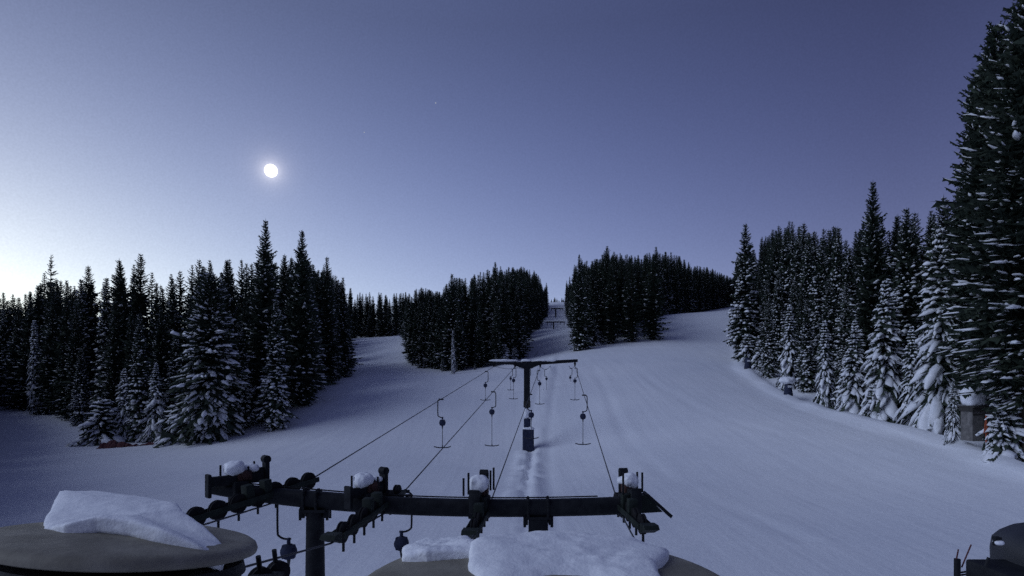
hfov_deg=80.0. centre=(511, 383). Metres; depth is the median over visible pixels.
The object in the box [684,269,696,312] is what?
spruce tree
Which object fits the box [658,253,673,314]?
spruce tree
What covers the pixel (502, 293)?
spruce tree
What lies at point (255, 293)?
spruce tree
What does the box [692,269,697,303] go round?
spruce tree
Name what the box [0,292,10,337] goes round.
spruce tree
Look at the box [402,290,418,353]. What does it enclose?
spruce tree
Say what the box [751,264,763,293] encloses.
spruce tree
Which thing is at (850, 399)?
snowy spruce
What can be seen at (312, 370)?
spruce tree
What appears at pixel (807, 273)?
spruce tree
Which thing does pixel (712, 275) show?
spruce tree
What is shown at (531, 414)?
bar
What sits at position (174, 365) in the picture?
spruce tree
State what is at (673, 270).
spruce tree
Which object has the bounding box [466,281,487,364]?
spruce tree
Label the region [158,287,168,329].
spruce tree
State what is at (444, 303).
spruce tree
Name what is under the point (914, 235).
spruce tree
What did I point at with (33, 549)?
drive wheel
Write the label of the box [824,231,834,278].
spruce tree
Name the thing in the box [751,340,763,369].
snowy shrub
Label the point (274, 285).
spruce tree
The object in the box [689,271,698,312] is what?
spruce tree
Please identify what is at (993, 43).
spruce tree
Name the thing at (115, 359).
spruce tree
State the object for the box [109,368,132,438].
snowy spruce
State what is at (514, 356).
snowy shrub
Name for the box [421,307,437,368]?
spruce tree
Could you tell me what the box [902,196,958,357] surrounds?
spruce tree
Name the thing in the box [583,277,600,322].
spruce tree
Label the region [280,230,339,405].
spruce tree
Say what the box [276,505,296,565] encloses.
bar
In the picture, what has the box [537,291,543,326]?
spruce tree
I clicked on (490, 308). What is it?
spruce tree
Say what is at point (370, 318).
spruce tree
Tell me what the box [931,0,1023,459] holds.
spruce tree
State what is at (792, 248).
spruce tree
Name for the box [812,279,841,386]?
spruce tree
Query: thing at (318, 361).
spruce tree
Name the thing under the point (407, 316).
spruce tree
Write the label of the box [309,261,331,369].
spruce tree
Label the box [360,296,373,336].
spruce tree
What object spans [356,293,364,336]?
spruce tree
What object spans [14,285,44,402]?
spruce tree
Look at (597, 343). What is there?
snowy shrub
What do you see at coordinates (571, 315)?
spruce tree
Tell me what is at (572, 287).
spruce tree
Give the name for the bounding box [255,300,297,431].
spruce tree
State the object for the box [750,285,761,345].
spruce tree
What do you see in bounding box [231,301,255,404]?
spruce tree
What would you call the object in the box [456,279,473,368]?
spruce tree
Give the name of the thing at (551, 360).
snow mound
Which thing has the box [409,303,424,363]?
spruce tree
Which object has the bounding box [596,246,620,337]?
spruce tree
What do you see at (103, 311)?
spruce tree
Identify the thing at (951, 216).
spruce tree
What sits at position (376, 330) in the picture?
spruce tree
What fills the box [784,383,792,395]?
padded post
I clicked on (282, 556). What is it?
tow rope
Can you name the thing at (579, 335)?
spruce tree
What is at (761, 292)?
spruce tree
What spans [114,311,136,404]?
spruce tree
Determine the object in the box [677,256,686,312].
spruce tree
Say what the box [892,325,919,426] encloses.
snowy spruce
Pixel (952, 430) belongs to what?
snowy spruce
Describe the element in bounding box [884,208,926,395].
spruce tree
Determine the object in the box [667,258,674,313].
spruce tree
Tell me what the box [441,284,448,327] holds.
spruce tree
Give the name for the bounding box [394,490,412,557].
bar
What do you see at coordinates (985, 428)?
marker flag
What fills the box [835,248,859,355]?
spruce tree
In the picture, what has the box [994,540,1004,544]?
snow lump
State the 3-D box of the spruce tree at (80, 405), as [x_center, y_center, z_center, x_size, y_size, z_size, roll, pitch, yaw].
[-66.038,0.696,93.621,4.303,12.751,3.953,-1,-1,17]
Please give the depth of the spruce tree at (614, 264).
174.19 m
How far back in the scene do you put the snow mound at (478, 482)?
14.77 m
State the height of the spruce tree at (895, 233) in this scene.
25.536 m
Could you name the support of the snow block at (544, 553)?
on the drive wheel at (675, 566)
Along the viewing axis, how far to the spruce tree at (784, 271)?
112.46 m
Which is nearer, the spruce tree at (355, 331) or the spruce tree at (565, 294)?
the spruce tree at (355, 331)
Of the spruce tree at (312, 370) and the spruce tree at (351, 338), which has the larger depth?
the spruce tree at (351, 338)
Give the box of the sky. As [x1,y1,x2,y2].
[0,0,1023,328]
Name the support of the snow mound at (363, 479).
on the lift tower at (243, 491)
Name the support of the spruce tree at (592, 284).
on the snow ground
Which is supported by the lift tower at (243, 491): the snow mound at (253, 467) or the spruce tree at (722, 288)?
the snow mound at (253, 467)
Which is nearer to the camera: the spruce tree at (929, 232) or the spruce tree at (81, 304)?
the spruce tree at (929, 232)
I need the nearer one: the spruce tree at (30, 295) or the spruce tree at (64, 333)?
the spruce tree at (64, 333)
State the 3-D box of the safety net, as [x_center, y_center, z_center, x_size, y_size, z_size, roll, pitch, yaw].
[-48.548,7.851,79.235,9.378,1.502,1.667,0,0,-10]
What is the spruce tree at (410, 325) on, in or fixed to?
on the snow ground
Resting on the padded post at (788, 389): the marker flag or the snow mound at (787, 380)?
the snow mound at (787, 380)
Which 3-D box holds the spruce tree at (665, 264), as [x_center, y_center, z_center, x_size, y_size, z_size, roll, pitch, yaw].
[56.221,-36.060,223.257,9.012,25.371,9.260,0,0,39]
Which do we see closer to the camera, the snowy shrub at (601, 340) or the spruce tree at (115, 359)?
the spruce tree at (115, 359)
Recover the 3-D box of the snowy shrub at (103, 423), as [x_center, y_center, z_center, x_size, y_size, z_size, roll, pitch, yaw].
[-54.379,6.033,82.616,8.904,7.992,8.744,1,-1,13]
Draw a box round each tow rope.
[202,324,547,524]
[245,326,551,567]
[470,327,557,538]
[571,366,634,537]
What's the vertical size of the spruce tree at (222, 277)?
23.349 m
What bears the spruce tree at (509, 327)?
on the snow ground
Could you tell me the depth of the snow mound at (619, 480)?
15.22 m
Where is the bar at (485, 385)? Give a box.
[480,371,489,400]
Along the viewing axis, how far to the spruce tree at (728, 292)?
306.32 m
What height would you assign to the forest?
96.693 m
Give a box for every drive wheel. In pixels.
[0,522,290,575]
[368,555,718,575]
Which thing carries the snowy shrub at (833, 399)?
on the snow ground
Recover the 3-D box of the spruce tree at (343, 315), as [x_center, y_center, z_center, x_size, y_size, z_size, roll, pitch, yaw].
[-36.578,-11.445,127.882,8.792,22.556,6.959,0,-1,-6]
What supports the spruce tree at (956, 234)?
on the snow ground
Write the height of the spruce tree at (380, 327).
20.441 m
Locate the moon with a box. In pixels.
[264,164,277,176]
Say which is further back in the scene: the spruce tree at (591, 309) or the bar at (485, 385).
the spruce tree at (591, 309)
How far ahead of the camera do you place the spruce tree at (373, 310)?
287.27 m
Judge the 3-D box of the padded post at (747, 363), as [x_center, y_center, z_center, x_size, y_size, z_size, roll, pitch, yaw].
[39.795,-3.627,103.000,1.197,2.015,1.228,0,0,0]
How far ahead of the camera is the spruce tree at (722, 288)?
294.00 m
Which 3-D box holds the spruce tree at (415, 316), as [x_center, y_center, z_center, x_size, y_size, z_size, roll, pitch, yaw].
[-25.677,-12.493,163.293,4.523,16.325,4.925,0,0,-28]
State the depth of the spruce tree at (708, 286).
274.13 m
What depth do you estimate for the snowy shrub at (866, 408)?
65.83 m
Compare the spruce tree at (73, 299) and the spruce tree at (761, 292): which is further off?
the spruce tree at (761, 292)
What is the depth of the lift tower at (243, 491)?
14.81 m
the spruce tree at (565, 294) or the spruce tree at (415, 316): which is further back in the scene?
the spruce tree at (565, 294)
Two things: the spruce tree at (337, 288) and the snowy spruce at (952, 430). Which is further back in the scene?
the spruce tree at (337, 288)
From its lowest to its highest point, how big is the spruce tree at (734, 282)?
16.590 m
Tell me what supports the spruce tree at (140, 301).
on the snow ground
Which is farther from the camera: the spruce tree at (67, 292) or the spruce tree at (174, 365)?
the spruce tree at (67, 292)
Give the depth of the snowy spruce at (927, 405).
58.55 m
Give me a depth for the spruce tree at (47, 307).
107.20 m
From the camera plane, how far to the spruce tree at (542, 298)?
301.00 m
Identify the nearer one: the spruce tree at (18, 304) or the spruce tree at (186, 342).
the spruce tree at (186, 342)
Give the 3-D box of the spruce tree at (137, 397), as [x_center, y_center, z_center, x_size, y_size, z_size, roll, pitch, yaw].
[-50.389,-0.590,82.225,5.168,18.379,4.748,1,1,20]
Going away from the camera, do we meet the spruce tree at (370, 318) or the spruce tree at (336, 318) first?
the spruce tree at (336, 318)
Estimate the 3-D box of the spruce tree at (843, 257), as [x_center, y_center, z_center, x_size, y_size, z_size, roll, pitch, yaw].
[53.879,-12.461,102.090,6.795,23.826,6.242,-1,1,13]
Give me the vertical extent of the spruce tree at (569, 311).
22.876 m
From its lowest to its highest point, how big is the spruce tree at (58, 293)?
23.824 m
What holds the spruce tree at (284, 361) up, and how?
on the snow ground
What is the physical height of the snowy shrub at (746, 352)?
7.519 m
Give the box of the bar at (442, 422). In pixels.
[434,399,450,447]
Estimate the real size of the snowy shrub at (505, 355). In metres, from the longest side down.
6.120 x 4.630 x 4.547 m
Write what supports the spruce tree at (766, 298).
on the snow ground
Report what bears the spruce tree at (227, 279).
on the snow ground
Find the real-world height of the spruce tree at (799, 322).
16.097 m
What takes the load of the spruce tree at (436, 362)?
on the snow ground
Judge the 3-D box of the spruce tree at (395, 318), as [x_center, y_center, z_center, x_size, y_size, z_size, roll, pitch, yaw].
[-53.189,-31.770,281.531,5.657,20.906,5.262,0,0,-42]
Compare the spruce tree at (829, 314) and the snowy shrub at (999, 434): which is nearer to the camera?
the snowy shrub at (999, 434)
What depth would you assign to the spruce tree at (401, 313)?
245.30 m
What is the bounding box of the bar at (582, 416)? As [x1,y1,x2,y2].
[575,395,590,444]
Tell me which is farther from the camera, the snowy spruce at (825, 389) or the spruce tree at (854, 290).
the spruce tree at (854, 290)
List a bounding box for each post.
[744,357,750,368]
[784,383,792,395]
[954,544,971,575]
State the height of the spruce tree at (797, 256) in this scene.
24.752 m
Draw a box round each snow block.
[43,490,223,570]
[402,535,473,561]
[468,530,668,575]
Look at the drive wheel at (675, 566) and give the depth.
5.15 m
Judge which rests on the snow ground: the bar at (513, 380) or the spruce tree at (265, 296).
the spruce tree at (265, 296)
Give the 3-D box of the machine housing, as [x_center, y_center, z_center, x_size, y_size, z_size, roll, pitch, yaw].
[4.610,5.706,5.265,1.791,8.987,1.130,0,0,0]
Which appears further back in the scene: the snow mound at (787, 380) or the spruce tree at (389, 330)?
the spruce tree at (389, 330)
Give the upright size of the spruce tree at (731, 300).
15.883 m
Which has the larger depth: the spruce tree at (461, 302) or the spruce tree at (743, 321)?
the spruce tree at (461, 302)
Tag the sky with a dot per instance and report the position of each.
(555, 132)
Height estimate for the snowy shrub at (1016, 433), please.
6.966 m
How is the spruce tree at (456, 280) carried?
on the snow ground
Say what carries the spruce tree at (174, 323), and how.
on the snow ground
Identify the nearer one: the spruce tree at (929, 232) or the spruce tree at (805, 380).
the spruce tree at (929, 232)
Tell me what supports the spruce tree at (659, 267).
on the snow ground
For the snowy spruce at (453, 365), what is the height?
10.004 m
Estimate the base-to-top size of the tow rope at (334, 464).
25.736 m
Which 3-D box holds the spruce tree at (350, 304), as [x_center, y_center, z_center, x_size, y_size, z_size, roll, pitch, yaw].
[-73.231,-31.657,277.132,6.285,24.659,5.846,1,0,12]
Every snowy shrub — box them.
[65,399,125,446]
[153,396,188,447]
[500,344,509,358]
[511,348,518,360]
[591,325,601,345]
[598,331,603,343]
[737,334,757,365]
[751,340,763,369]
[830,380,843,409]
[862,383,880,417]
[975,395,1023,463]
[982,410,1012,460]
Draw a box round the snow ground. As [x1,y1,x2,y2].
[0,302,1023,575]
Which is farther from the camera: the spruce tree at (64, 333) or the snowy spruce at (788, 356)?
the spruce tree at (64, 333)
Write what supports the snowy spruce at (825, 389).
on the snow ground
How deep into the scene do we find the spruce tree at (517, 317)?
149.02 m
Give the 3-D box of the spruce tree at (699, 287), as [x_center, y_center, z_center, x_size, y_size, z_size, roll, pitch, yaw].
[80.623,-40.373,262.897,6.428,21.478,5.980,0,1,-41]
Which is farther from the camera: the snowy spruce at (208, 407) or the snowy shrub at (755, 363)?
the snowy shrub at (755, 363)
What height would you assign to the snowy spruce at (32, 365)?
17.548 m
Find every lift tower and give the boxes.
[186,455,672,575]
[485,359,577,451]
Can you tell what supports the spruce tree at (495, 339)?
on the snow ground
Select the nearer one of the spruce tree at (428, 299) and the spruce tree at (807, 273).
the spruce tree at (807, 273)
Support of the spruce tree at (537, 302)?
on the snow ground
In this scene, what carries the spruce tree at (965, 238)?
on the snow ground
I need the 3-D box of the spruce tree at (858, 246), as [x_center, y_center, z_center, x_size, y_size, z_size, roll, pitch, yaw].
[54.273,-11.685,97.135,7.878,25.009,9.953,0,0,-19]
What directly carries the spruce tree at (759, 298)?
on the snow ground
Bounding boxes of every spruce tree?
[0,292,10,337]
[0,300,16,367]
[0,307,24,408]
[0,310,11,406]
[2,301,41,409]
[5,293,29,392]
[11,297,22,340]
[13,284,62,394]
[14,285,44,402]
[27,292,34,312]
[29,297,61,413]
[38,302,50,406]
[39,286,63,339]
[41,255,62,325]
[43,298,85,415]
[50,303,96,419]
[52,291,75,413]
[55,279,97,412]
[57,281,71,380]
[65,348,94,425]
[74,266,102,408]
[88,260,132,404]
[88,277,112,412]
[90,300,127,419]
[91,263,136,403]
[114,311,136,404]
[120,314,151,441]
[127,254,152,376]
[144,282,163,387]
[146,310,172,400]
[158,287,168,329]
[162,278,186,389]
[162,337,185,417]
[179,299,196,396]
[196,267,205,328]
[219,272,237,348]
[223,260,240,355]
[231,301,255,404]
[232,220,296,423]
[232,321,257,429]
[243,260,261,376]
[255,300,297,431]
[269,263,282,332]
[277,318,293,406]
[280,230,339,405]
[280,256,296,372]
[286,334,324,397]
[308,268,328,374]
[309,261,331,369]
[309,285,328,390]
[309,289,333,391]
[316,257,344,382]
[321,278,352,367]
[330,280,345,380]
[334,280,354,367]
[335,278,356,376]
[341,286,362,371]
[348,288,353,337]
[351,300,361,338]
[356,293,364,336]
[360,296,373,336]
[365,303,374,336]
[370,296,376,335]
[372,297,382,333]
[374,295,386,336]
[382,295,388,335]
[385,299,394,335]
[392,292,399,334]
[396,293,404,337]
[399,300,406,336]
[400,296,407,335]
[401,294,410,351]
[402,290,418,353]
[402,300,413,362]
[406,307,417,363]
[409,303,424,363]
[411,289,425,349]
[411,303,429,367]
[416,292,434,364]
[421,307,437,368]
[425,289,431,328]
[428,274,467,369]
[428,293,440,353]
[429,308,445,368]
[440,354,445,370]
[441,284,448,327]
[441,293,446,367]
[448,304,469,369]
[454,278,464,302]
[456,278,468,365]
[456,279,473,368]
[465,275,485,366]
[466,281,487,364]
[470,302,487,367]
[483,262,509,361]
[485,269,499,346]
[487,296,504,364]
[499,278,506,337]
[500,296,520,358]
[505,268,533,356]
[511,288,531,358]
[516,268,531,356]
[525,276,536,337]
[535,288,541,327]
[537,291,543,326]
[539,284,545,317]
[539,287,544,321]
[544,293,547,317]
[545,283,549,305]
[564,281,566,307]
[565,285,569,316]
[566,286,571,326]
[567,290,575,329]
[568,254,593,350]
[568,270,575,324]
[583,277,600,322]
[585,288,600,346]
[588,261,604,333]
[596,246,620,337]
[596,255,604,330]
[612,258,620,310]
[651,247,667,315]
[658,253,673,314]
[662,252,679,313]
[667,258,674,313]
[671,261,682,313]
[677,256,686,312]
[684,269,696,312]
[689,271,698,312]
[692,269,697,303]
[696,266,706,311]
[706,267,711,310]
[710,269,717,306]
[719,273,726,307]
[723,224,761,358]
[726,280,731,306]
[729,279,733,306]
[732,277,737,304]
[749,282,761,313]
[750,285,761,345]
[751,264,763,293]
[753,281,772,348]
[756,237,781,336]
[756,269,763,294]
[757,300,780,378]
[760,286,763,320]
[770,272,787,369]
[772,235,792,327]
[780,281,804,359]
[784,239,803,325]
[789,232,795,270]
[792,230,815,318]
[792,286,817,366]
[793,300,818,392]
[798,224,809,270]
[805,239,829,368]
[810,231,820,303]
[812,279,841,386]
[817,228,846,347]
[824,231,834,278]
[829,241,846,272]
[832,284,855,384]
[834,182,895,386]
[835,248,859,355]
[850,215,885,328]
[850,232,862,289]
[865,214,900,348]
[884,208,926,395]
[887,224,921,320]
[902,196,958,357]
[911,226,921,279]
[916,217,936,324]
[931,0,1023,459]
[931,72,997,405]
[939,20,1011,397]
[948,187,964,253]
[950,187,964,256]
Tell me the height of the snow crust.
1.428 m
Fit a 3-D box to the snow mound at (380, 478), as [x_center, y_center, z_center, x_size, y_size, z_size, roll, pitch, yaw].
[-3.397,2.384,15.261,0.314,0.174,0.279,0,0,0]
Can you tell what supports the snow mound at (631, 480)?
on the lift tower at (243, 491)
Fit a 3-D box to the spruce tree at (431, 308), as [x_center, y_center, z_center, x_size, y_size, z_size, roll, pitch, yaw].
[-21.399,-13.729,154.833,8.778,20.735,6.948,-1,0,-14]
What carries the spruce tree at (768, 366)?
on the snow ground
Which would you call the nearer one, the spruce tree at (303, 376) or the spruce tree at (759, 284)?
the spruce tree at (303, 376)
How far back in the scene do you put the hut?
49.20 m
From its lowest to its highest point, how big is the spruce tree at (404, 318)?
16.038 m
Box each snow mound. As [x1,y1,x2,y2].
[223,460,244,475]
[245,463,258,471]
[353,472,373,487]
[373,476,382,481]
[470,474,487,492]
[489,359,517,361]
[535,359,555,361]
[617,476,621,483]
[621,473,638,487]
[779,376,795,383]
[959,384,986,405]
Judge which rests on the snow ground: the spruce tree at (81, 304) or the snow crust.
the spruce tree at (81, 304)
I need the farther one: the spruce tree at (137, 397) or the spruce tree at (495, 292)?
the spruce tree at (495, 292)
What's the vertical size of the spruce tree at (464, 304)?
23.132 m
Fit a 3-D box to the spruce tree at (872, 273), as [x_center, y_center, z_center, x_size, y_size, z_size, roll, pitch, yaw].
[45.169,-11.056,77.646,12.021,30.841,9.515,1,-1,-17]
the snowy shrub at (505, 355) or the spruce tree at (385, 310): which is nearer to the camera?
the snowy shrub at (505, 355)
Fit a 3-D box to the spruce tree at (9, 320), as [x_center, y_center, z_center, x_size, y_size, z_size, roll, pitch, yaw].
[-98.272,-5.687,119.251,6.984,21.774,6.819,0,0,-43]
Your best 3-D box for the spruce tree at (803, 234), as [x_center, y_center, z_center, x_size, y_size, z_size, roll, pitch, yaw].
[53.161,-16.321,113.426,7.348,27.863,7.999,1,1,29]
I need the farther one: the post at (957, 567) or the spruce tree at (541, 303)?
the spruce tree at (541, 303)
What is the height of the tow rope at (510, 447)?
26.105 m
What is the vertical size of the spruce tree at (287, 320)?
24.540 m
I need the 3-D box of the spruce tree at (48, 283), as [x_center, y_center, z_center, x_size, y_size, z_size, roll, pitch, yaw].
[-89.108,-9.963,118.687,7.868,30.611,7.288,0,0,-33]
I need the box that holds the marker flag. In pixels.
[983,415,988,441]
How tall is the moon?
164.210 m
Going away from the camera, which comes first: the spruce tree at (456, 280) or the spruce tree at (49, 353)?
the spruce tree at (49, 353)
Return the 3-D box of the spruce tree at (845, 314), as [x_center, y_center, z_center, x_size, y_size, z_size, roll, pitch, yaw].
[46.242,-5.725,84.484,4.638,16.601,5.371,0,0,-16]
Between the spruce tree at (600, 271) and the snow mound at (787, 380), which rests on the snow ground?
the spruce tree at (600, 271)
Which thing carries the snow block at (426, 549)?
on the drive wheel at (675, 566)
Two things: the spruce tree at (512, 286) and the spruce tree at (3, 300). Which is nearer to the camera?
the spruce tree at (3, 300)
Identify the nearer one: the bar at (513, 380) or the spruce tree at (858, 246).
the bar at (513, 380)
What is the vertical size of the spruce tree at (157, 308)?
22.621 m
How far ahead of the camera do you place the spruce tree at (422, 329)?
152.59 m
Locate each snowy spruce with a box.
[25,320,42,414]
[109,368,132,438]
[135,363,166,442]
[164,272,251,445]
[451,331,455,373]
[776,304,799,390]
[811,320,836,407]
[834,320,869,413]
[858,280,906,422]
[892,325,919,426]
[896,228,986,434]
[942,382,960,444]
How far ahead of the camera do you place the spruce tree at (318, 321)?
105.10 m
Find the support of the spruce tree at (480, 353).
on the snow ground
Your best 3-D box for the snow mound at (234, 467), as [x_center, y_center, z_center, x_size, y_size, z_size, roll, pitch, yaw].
[-6.794,2.053,14.938,0.477,0.362,0.494,0,0,-42]
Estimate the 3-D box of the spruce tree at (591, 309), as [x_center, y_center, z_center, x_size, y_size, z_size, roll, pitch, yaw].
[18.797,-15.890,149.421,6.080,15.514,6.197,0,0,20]
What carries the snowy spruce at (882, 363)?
on the snow ground
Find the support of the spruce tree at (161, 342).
on the snow ground
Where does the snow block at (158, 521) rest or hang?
on the drive wheel at (33, 549)
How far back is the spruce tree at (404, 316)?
222.13 m
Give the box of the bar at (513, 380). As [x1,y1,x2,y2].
[509,368,517,398]
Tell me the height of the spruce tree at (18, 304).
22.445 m
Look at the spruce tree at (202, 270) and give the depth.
97.48 m
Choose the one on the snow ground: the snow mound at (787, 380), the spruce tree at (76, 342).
the spruce tree at (76, 342)
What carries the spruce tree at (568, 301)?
on the snow ground
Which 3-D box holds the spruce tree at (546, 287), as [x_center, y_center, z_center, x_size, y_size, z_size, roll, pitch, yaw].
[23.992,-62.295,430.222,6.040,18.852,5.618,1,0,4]
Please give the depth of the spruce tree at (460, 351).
137.09 m
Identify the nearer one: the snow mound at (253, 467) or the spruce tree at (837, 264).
the snow mound at (253, 467)
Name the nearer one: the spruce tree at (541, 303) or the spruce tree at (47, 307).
the spruce tree at (47, 307)
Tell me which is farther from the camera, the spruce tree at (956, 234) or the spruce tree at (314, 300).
the spruce tree at (314, 300)
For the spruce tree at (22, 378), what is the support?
on the snow ground
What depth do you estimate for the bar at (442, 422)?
37.77 m
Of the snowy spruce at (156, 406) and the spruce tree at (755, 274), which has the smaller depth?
the snowy spruce at (156, 406)
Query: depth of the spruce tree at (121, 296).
94.52 m
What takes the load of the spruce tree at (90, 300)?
on the snow ground
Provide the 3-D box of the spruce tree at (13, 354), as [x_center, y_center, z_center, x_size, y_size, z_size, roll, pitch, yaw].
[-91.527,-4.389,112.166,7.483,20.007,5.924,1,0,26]
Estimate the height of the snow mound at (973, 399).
2.021 m
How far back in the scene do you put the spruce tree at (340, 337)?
125.79 m
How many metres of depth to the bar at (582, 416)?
41.47 m
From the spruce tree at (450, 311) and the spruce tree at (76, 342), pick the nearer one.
the spruce tree at (76, 342)
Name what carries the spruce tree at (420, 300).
on the snow ground
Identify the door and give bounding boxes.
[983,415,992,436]
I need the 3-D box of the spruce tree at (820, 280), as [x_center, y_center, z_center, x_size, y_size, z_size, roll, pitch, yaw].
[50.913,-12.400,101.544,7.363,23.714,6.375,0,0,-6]
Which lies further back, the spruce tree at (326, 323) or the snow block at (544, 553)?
the spruce tree at (326, 323)
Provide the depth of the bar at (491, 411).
43.96 m
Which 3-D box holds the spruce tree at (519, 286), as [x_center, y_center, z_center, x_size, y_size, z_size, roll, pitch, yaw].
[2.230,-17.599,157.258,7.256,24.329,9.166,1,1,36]
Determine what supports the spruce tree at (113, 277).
on the snow ground
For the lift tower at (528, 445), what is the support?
on the snow ground
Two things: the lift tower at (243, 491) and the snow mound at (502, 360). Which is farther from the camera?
the snow mound at (502, 360)
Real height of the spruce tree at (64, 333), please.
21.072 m
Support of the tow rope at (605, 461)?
attached to the lift tower at (528, 445)
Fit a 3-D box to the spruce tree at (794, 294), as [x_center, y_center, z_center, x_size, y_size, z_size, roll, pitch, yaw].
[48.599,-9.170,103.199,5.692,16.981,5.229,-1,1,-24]
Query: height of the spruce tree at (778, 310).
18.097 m
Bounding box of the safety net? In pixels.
[96,439,153,448]
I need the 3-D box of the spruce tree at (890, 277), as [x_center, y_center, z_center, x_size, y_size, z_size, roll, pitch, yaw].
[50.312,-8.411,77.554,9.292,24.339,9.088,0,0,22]
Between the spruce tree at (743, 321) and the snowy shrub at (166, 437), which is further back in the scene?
the spruce tree at (743, 321)
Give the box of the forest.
[0,196,963,366]
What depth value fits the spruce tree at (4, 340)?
115.82 m
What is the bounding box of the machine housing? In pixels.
[966,522,1023,575]
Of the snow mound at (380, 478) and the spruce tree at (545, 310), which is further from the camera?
the spruce tree at (545, 310)
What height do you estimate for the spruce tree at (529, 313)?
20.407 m
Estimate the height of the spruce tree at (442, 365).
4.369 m
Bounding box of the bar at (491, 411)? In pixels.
[485,391,498,445]
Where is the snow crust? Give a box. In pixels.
[524,408,529,418]
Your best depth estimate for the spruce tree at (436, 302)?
151.90 m
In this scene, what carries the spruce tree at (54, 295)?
on the snow ground
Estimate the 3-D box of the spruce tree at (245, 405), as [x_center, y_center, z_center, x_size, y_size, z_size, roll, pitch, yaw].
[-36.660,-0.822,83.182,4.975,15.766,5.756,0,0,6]
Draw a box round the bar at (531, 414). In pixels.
[524,394,538,438]
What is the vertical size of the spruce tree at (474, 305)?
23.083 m
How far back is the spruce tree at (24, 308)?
115.00 m
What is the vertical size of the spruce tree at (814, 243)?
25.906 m
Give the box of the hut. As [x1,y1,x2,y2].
[957,405,995,440]

